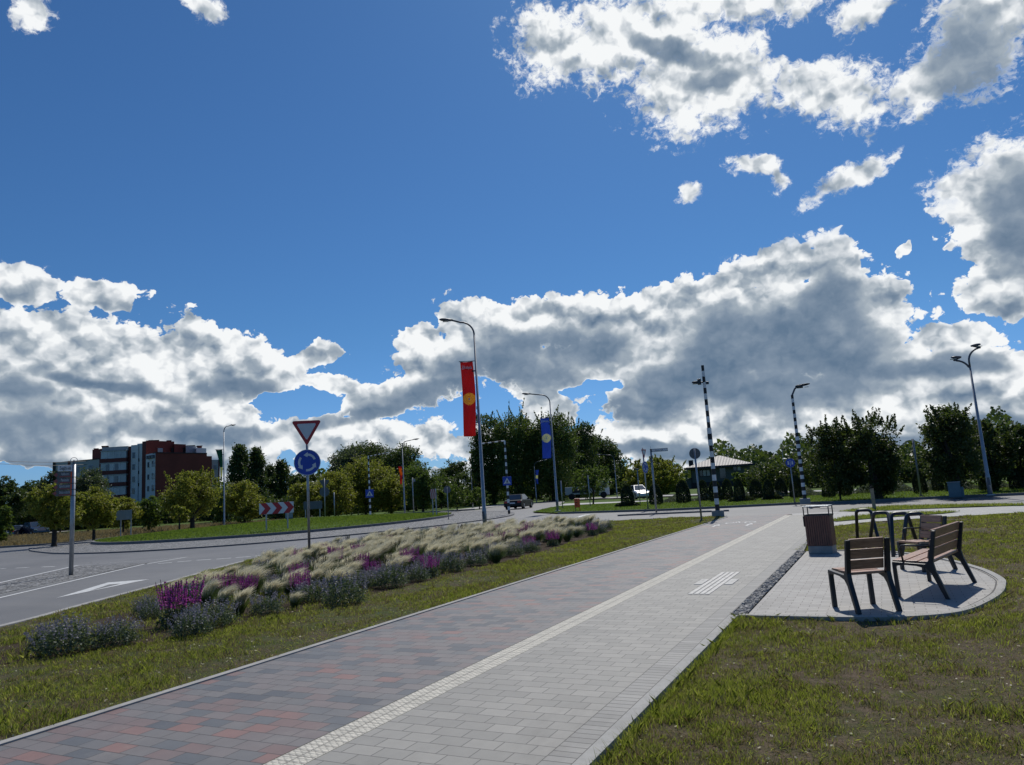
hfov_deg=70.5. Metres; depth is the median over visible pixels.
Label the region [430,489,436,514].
sign board
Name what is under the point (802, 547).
gravel strip
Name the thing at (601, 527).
catmint
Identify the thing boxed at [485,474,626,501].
thicket
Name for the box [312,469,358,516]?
tree
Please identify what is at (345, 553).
feather grass tussock
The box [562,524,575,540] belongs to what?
feather grass tussock
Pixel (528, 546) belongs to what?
catmint
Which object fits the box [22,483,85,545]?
tree
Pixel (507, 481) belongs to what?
crossing post
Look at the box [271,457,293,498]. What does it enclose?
tree
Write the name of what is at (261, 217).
sky
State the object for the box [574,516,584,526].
feather grass tussock
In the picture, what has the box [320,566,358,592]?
feather grass tussock
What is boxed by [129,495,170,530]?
tree
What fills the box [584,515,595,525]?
feather grass tussock
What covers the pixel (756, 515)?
cycle path mouth
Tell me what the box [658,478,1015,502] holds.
lavender border
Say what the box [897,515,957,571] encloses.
bench
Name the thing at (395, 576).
catmint
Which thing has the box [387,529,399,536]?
feather grass tussock
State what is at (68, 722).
path edging
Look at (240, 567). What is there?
catmint
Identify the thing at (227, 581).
salvia
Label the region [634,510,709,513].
splitter island
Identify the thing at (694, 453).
traffic sign
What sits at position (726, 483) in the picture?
thuja
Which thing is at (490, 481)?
tree
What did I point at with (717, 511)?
crossing post
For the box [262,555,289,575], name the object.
feather grass tussock
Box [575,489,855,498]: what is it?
drive
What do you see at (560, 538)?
feather grass tussock
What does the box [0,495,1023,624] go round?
road
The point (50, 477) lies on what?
tree
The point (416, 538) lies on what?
feather grass tussock
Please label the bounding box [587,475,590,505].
traffic sign
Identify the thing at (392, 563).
feather grass tussock
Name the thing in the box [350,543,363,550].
salvia
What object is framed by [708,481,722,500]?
thuja
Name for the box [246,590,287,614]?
catmint
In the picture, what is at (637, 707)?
footpath kerb
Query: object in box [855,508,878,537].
bike rack
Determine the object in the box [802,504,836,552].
litter bin
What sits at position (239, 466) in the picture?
tree
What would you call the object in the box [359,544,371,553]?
feather grass tussock
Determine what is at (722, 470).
balcony door
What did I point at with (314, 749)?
tactile strip
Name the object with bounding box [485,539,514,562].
feather grass tussock
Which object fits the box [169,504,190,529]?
tree
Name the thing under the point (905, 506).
grass
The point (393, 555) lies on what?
feather grass tussock
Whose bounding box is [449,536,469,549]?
feather grass tussock
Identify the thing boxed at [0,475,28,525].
tree
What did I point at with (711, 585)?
tactile cross
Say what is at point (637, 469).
traffic sign
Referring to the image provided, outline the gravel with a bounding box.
[731,551,805,614]
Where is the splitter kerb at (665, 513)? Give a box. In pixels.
[617,510,728,515]
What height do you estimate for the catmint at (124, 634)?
0.356 m
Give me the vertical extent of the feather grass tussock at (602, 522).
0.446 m
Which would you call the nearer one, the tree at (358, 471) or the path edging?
the path edging
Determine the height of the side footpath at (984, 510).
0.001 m
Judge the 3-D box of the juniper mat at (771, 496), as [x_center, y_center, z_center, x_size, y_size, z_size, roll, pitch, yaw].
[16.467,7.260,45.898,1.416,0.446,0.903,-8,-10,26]
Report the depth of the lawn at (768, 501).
42.94 m
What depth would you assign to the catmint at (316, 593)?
11.76 m
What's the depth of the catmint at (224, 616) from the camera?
9.96 m
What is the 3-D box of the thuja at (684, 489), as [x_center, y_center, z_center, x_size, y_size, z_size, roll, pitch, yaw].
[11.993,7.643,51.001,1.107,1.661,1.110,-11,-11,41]
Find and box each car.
[5,525,22,535]
[22,522,49,533]
[504,494,533,509]
[629,485,648,499]
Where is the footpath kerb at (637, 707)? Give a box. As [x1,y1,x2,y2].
[572,615,737,764]
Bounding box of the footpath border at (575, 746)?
[537,535,806,764]
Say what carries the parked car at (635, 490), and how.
on the ground at (695, 495)
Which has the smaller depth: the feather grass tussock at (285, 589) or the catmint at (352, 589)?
the catmint at (352, 589)
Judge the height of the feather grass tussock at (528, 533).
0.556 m
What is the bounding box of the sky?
[0,0,1023,487]
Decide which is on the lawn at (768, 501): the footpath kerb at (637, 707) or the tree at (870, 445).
the tree at (870, 445)
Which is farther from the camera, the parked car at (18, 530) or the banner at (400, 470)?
the parked car at (18, 530)
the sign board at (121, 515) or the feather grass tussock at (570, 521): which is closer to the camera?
the feather grass tussock at (570, 521)
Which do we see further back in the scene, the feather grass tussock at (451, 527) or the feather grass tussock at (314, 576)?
the feather grass tussock at (451, 527)
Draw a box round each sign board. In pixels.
[116,509,131,535]
[259,501,293,529]
[303,501,321,517]
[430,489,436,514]
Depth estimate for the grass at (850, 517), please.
23.58 m
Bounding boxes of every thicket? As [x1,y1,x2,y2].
[8,493,242,531]
[267,479,479,518]
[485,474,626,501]
[744,449,1023,490]
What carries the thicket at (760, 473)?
on the ground at (695, 495)
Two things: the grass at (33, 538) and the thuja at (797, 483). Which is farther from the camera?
the grass at (33, 538)
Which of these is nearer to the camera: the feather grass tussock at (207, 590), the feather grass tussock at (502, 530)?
the feather grass tussock at (207, 590)
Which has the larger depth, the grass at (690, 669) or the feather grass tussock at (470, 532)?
the feather grass tussock at (470, 532)
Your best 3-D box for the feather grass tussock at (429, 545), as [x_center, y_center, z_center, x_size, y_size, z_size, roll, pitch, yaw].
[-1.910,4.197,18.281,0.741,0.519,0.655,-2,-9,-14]
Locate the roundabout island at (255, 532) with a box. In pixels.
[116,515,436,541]
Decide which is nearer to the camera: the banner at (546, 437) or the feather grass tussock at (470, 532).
the feather grass tussock at (470, 532)
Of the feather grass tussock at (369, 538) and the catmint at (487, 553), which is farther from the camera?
the feather grass tussock at (369, 538)
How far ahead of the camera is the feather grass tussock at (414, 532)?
24.16 m
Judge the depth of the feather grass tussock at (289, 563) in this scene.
14.68 m
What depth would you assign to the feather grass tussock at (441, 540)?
19.47 m
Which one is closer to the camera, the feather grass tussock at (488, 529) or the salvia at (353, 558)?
the salvia at (353, 558)
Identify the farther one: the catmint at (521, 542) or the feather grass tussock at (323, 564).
the catmint at (521, 542)
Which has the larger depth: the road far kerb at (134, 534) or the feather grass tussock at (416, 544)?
the road far kerb at (134, 534)
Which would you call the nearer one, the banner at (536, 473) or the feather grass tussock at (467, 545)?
the feather grass tussock at (467, 545)
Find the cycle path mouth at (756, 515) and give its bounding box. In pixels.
[725,514,788,517]
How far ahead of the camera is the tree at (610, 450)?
132.00 m
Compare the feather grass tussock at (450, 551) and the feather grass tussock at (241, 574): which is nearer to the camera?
the feather grass tussock at (241, 574)
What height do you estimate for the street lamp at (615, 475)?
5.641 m
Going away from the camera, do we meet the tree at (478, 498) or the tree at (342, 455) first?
the tree at (478, 498)
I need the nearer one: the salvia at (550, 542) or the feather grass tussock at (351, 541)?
the salvia at (550, 542)
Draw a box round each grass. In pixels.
[0,517,306,545]
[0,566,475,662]
[584,612,750,764]
[732,576,1015,621]
[834,509,958,520]
[840,502,1023,510]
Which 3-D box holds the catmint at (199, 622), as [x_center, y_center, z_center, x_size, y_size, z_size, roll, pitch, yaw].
[-4.139,3.051,9.364,0.619,0.395,0.656,-5,-9,9]
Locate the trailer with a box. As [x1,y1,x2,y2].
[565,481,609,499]
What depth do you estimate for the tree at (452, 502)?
76.58 m
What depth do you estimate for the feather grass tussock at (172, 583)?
12.74 m
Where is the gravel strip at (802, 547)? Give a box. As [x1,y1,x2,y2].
[737,542,806,613]
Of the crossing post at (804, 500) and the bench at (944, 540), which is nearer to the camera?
the bench at (944, 540)
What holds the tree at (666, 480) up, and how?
on the ground at (695, 495)
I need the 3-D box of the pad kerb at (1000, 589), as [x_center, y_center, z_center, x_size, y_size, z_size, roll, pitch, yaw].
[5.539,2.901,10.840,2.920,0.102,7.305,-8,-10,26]
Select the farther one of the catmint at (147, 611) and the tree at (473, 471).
the tree at (473, 471)
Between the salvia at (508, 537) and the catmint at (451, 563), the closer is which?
the catmint at (451, 563)
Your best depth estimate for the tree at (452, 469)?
146.88 m
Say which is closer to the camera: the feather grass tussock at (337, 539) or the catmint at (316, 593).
the catmint at (316, 593)
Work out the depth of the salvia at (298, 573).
12.52 m
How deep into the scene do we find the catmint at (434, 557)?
16.05 m
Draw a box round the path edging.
[0,517,726,745]
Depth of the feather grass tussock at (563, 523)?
24.14 m
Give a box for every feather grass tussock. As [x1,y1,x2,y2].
[156,577,188,603]
[180,575,208,593]
[191,570,220,586]
[194,574,225,605]
[198,568,234,591]
[200,570,219,587]
[210,582,240,607]
[220,564,242,583]
[225,585,255,613]
[233,565,256,589]
[239,562,279,593]
[250,554,270,565]
[255,553,273,562]
[258,577,290,599]
[260,548,282,563]
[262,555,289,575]
[273,555,299,577]
[275,548,293,559]
[275,552,306,578]
[281,567,316,594]
[286,590,305,607]
[289,553,301,562]
[293,547,316,564]
[306,565,326,585]
[309,542,328,556]
[309,552,332,570]
[311,557,342,584]
[314,547,327,557]
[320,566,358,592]
[324,547,343,561]
[325,542,342,555]
[326,551,343,569]
[329,535,344,543]
[334,554,357,570]
[337,540,350,556]
[339,564,361,586]
[340,549,354,558]
[341,538,355,548]
[341,557,364,581]
[347,546,368,557]
[347,547,366,556]
[357,532,377,544]
[359,540,375,551]
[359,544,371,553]
[361,546,382,566]
[367,541,389,552]
[370,543,392,564]
[376,534,389,539]
[379,538,397,555]
[381,556,407,575]
[382,537,403,555]
[384,551,400,562]
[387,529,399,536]
[392,537,415,555]
[393,553,412,573]
[401,533,417,544]
[407,528,421,536]
[408,538,427,560]
[412,534,421,543]
[419,527,433,535]
[419,538,434,554]
[421,527,438,536]
[421,534,436,548]
[422,540,443,556]
[424,541,444,552]
[432,541,446,556]
[434,536,450,543]
[437,530,449,539]
[441,524,457,538]
[442,532,452,541]
[442,539,469,554]
[442,545,461,559]
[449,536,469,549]
[451,529,461,536]
[460,531,475,544]
[460,540,474,556]
[462,534,482,543]
[464,538,488,557]
[467,524,480,533]
[468,537,490,556]
[476,533,488,541]
[481,525,493,533]
[485,534,504,547]
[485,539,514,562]
[496,524,512,539]
[498,523,512,536]
[504,529,519,540]
[504,537,518,551]
[519,530,534,546]
[532,526,548,543]
[536,520,548,535]
[541,523,556,538]
[554,525,569,543]
[556,515,566,522]
[556,520,567,529]
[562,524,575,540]
[565,517,573,527]
[573,525,583,536]
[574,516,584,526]
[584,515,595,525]
[599,519,608,530]
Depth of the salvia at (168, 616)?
10.20 m
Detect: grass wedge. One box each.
[834,511,958,520]
[846,504,1019,510]
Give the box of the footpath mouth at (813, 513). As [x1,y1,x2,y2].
[792,512,839,514]
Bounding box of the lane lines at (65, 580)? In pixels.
[0,557,184,597]
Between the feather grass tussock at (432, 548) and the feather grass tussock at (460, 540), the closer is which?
the feather grass tussock at (432, 548)
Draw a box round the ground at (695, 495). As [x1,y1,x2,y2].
[61,477,1007,764]
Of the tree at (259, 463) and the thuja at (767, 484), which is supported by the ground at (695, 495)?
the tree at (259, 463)
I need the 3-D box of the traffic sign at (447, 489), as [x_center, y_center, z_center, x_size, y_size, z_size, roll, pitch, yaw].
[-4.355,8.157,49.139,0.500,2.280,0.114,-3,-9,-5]
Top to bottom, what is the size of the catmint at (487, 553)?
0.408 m
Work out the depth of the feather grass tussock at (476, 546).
17.12 m
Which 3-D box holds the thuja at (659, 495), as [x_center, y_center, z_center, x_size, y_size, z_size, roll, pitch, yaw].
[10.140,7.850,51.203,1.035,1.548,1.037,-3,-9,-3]
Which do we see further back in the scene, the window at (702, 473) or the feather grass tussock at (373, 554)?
the window at (702, 473)
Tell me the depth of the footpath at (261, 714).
6.54 m
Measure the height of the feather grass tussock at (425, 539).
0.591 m
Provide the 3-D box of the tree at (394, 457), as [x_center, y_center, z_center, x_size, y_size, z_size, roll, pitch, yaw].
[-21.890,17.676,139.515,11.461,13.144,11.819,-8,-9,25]
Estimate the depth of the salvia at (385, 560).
15.53 m
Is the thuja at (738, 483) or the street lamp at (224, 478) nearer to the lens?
the thuja at (738, 483)
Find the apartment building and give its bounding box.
[52,440,219,526]
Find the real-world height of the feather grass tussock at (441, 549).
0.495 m
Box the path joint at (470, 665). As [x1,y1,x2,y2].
[269,516,782,761]
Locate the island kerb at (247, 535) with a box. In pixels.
[91,513,453,544]
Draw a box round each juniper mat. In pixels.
[615,501,640,506]
[727,496,755,501]
[762,494,783,499]
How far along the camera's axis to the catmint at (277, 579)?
13.34 m
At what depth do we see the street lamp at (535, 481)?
94.03 m
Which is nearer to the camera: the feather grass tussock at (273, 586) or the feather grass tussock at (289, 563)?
the feather grass tussock at (273, 586)
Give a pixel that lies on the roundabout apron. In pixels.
(88, 546)
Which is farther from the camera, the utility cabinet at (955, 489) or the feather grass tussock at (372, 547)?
the utility cabinet at (955, 489)
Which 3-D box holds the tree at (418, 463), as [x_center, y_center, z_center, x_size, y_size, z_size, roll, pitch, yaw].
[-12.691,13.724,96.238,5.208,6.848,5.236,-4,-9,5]
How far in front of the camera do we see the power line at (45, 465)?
136.49 m
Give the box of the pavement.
[559,500,648,505]
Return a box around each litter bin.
[574,498,579,511]
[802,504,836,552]
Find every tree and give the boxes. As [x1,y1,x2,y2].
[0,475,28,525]
[0,504,15,541]
[16,477,44,523]
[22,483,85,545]
[36,468,77,531]
[68,467,115,530]
[75,484,123,540]
[111,496,144,531]
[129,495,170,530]
[157,465,222,527]
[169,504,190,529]
[207,481,237,522]
[220,479,265,522]
[221,442,259,518]
[248,446,277,518]
[264,463,284,499]
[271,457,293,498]
[287,480,330,517]
[288,472,318,491]
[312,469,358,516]
[326,443,367,484]
[336,439,391,471]
[337,454,397,515]
[371,472,407,513]
[376,441,424,481]
[399,460,428,510]
[399,465,445,511]
[435,470,456,508]
[436,458,469,489]
[443,484,472,510]
[450,470,473,488]
[466,486,490,508]
[468,406,513,504]
[468,446,491,497]
[489,398,543,498]
[506,404,585,501]
[509,450,551,499]
[551,416,604,497]
[572,463,613,503]
[579,433,621,495]
[601,438,631,493]
[612,479,629,492]
[622,459,656,489]
[636,455,686,494]
[731,472,749,486]
[799,414,865,499]
[836,407,908,498]
[899,463,929,478]
[915,402,988,489]
[961,418,1023,490]
[995,424,1023,487]
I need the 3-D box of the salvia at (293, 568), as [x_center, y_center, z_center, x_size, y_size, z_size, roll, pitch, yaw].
[-4.231,3.792,14.356,0.454,0.478,0.503,-2,-9,-12]
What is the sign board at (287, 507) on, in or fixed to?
on the roundabout island at (255, 532)
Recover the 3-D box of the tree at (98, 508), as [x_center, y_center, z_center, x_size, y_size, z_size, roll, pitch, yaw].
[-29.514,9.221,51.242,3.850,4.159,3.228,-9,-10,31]
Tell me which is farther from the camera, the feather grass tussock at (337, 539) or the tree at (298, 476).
the tree at (298, 476)
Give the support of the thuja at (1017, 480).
on the lawn at (768, 501)
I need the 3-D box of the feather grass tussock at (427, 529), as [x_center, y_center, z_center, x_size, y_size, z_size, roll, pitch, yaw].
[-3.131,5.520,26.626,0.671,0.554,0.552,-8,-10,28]
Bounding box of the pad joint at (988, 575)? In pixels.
[944,560,996,605]
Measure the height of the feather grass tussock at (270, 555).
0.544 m
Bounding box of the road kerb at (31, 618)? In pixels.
[0,516,706,627]
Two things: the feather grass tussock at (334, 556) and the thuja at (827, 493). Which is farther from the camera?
the thuja at (827, 493)
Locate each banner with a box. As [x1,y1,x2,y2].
[215,449,222,480]
[398,466,402,483]
[459,361,475,436]
[535,470,538,483]
[540,417,550,458]
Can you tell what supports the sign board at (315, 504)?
on the roundabout island at (255, 532)
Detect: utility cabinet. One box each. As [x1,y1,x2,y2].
[285,513,292,518]
[946,481,964,496]
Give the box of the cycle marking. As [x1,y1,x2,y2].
[712,521,754,526]
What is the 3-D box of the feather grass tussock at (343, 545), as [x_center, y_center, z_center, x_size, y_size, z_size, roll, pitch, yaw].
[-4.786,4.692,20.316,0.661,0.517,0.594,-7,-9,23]
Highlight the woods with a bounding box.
[311,406,1022,495]
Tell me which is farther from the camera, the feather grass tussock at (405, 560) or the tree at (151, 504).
the tree at (151, 504)
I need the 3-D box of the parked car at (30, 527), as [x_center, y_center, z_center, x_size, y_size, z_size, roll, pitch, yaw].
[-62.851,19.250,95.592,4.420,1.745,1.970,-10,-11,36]
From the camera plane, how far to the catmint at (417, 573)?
13.78 m
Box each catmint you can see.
[22,619,64,649]
[24,612,107,655]
[83,614,144,648]
[130,594,159,613]
[133,600,163,618]
[165,603,218,636]
[176,580,208,602]
[186,597,241,627]
[224,562,248,573]
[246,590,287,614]
[256,559,268,573]
[258,573,281,592]
[267,573,284,592]
[286,577,331,601]
[318,571,370,605]
[349,570,377,587]
[357,567,381,581]
[366,559,409,587]
[403,561,431,580]
[413,555,440,570]
[413,561,438,572]
[416,550,445,567]
[435,551,467,571]
[462,549,488,565]
[476,543,497,560]
[483,543,508,556]
[502,541,524,555]
[515,537,532,548]
[522,538,540,551]
[592,523,608,532]
[604,518,613,528]
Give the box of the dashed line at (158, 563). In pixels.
[2,555,261,568]
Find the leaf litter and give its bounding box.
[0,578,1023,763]
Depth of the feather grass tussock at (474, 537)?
18.95 m
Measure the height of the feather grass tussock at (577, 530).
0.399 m
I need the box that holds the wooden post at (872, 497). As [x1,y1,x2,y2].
[870,486,875,507]
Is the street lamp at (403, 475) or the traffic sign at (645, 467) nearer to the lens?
the traffic sign at (645, 467)
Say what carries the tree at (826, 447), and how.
on the lawn at (768, 501)
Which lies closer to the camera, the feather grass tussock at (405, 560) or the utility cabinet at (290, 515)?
the feather grass tussock at (405, 560)
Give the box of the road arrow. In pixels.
[61,579,147,596]
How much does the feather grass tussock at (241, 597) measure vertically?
0.444 m
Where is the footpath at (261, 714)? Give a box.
[0,515,783,764]
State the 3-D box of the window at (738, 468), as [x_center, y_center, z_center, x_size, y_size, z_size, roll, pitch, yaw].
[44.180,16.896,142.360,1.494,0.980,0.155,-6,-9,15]
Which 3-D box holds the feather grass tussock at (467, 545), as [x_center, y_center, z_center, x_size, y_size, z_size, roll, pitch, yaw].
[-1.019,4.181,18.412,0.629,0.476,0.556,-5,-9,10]
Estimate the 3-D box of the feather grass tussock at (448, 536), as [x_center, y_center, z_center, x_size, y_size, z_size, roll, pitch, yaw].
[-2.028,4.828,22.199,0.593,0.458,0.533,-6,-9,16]
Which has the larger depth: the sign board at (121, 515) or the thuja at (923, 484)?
the sign board at (121, 515)
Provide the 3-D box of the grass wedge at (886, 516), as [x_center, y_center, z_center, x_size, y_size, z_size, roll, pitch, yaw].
[12.315,4.393,23.933,4.488,0.001,1.816,-3,-9,-7]
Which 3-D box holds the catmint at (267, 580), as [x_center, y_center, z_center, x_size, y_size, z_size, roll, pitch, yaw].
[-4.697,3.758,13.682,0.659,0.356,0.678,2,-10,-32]
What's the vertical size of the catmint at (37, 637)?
0.321 m
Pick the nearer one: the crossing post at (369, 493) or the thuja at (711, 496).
the thuja at (711, 496)
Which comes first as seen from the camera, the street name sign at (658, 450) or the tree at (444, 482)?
the street name sign at (658, 450)
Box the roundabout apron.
[32,511,511,552]
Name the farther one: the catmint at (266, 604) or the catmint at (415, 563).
the catmint at (415, 563)
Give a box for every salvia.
[155,575,205,628]
[211,573,237,596]
[234,573,258,599]
[287,561,308,582]
[289,548,303,556]
[289,570,311,595]
[306,555,327,571]
[311,551,326,559]
[327,546,343,566]
[343,556,364,575]
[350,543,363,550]
[353,552,369,571]
[361,558,380,573]
[375,554,394,571]
[399,546,418,570]
[419,552,439,576]
[499,535,514,545]
[520,522,533,531]
[521,535,535,550]
[544,529,559,545]
[586,522,597,535]
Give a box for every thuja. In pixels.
[620,484,634,504]
[649,483,662,503]
[675,480,690,502]
[697,480,708,500]
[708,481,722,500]
[722,478,733,498]
[733,478,744,496]
[749,478,763,497]
[762,478,774,495]
[775,477,787,496]
[789,474,801,497]
[822,475,835,496]
[840,486,851,494]
[912,470,927,493]
[931,475,944,490]
[1008,466,1022,488]
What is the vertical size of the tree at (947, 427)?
4.556 m
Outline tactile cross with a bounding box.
[688,572,739,593]
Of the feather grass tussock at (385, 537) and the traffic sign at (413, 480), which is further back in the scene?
the traffic sign at (413, 480)
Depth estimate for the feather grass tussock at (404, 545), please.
18.28 m
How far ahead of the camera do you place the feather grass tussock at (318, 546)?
20.07 m
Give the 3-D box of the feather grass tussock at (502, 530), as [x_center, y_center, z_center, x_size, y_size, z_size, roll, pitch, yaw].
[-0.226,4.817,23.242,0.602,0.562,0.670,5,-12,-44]
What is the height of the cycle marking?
0.001 m
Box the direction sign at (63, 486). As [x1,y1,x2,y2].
[52,457,77,574]
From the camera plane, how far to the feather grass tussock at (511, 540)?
18.95 m
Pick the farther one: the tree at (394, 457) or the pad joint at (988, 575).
the tree at (394, 457)
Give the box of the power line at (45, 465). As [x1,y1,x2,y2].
[0,460,85,465]
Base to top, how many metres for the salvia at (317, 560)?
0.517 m
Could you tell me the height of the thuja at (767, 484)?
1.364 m
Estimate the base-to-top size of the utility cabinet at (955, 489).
0.690 m
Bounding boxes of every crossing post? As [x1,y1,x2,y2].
[365,452,387,514]
[482,440,511,513]
[692,365,724,516]
[791,383,810,503]
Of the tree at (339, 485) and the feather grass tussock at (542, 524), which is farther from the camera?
the tree at (339, 485)
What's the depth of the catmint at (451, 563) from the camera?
15.14 m
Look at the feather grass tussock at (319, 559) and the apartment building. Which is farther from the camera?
the apartment building
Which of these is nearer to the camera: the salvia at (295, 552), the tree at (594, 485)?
the salvia at (295, 552)
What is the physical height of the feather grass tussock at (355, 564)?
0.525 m
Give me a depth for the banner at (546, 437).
50.49 m
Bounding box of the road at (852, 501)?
[558,492,1023,513]
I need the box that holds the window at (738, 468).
[733,466,740,470]
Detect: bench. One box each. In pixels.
[828,537,902,614]
[892,521,976,599]
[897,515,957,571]
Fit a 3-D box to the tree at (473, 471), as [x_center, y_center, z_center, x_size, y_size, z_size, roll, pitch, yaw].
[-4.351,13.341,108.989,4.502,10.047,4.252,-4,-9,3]
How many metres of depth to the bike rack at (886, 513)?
13.95 m
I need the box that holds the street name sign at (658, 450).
[650,447,667,511]
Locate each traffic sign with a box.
[292,420,320,559]
[319,478,328,516]
[412,477,414,511]
[443,486,450,519]
[560,480,563,507]
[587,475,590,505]
[635,468,640,503]
[641,448,648,508]
[689,448,701,520]
[785,458,795,502]
[911,439,922,495]
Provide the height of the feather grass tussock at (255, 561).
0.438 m
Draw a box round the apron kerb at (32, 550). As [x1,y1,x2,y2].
[29,511,514,553]
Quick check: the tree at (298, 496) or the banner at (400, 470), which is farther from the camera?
the tree at (298, 496)
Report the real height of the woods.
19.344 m
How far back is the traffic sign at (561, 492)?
57.20 m
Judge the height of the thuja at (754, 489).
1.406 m
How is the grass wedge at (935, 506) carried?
on the side footpath at (984, 510)
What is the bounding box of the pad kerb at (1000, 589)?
[739,550,1006,620]
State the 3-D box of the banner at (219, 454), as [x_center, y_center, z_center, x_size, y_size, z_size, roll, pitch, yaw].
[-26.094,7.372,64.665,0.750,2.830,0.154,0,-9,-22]
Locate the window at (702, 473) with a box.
[699,469,709,476]
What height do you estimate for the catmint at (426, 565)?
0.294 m
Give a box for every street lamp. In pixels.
[223,424,235,524]
[402,438,418,512]
[439,318,486,523]
[522,393,560,511]
[534,459,546,502]
[596,454,617,498]
[950,343,994,495]
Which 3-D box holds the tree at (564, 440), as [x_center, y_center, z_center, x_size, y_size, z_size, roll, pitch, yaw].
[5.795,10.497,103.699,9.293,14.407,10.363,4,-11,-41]
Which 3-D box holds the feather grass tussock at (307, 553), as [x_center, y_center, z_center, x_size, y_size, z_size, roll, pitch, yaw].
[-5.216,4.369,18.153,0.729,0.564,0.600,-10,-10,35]
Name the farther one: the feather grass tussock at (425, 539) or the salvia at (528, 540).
the feather grass tussock at (425, 539)
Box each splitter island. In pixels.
[0,563,144,593]
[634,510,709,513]
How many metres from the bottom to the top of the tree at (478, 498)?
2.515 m
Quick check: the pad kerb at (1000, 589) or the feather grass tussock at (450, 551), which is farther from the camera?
the feather grass tussock at (450, 551)
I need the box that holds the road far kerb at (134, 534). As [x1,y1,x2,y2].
[0,509,474,547]
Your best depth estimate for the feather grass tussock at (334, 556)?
16.76 m
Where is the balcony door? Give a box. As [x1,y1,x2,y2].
[719,468,725,477]
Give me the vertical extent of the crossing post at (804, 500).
6.106 m
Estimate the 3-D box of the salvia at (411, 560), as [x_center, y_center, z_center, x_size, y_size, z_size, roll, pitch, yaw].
[-2.231,3.870,15.908,0.480,0.537,0.434,-7,-9,19]
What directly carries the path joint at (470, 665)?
on the footpath at (261, 714)
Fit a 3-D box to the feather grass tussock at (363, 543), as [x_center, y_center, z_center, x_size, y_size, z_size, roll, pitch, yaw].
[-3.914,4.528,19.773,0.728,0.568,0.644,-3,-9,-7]
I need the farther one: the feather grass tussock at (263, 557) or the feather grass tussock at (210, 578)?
the feather grass tussock at (263, 557)
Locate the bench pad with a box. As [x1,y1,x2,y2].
[749,551,997,615]
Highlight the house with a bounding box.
[684,455,754,488]
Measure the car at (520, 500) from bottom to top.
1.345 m
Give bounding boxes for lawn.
[0,517,721,739]
[534,482,1022,512]
[607,514,1023,764]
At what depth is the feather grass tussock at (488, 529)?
24.34 m
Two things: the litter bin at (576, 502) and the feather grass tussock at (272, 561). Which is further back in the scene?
the litter bin at (576, 502)
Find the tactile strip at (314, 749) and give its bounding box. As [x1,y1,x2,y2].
[263,515,790,764]
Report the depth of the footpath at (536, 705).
5.94 m
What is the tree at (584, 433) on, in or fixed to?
on the ground at (695, 495)
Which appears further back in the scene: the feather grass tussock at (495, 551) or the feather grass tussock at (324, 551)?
the feather grass tussock at (324, 551)
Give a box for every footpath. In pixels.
[304,514,805,764]
[833,506,1023,525]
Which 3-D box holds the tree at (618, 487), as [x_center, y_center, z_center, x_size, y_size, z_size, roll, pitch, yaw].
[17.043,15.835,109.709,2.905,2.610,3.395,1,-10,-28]
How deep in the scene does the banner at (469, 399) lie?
33.05 m
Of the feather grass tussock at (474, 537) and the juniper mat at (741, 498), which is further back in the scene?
the juniper mat at (741, 498)
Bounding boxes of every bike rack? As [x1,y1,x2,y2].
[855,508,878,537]
[869,511,895,554]
[889,511,918,556]
[901,512,928,555]
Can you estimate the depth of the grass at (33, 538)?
67.09 m
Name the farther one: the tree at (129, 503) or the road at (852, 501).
the tree at (129, 503)

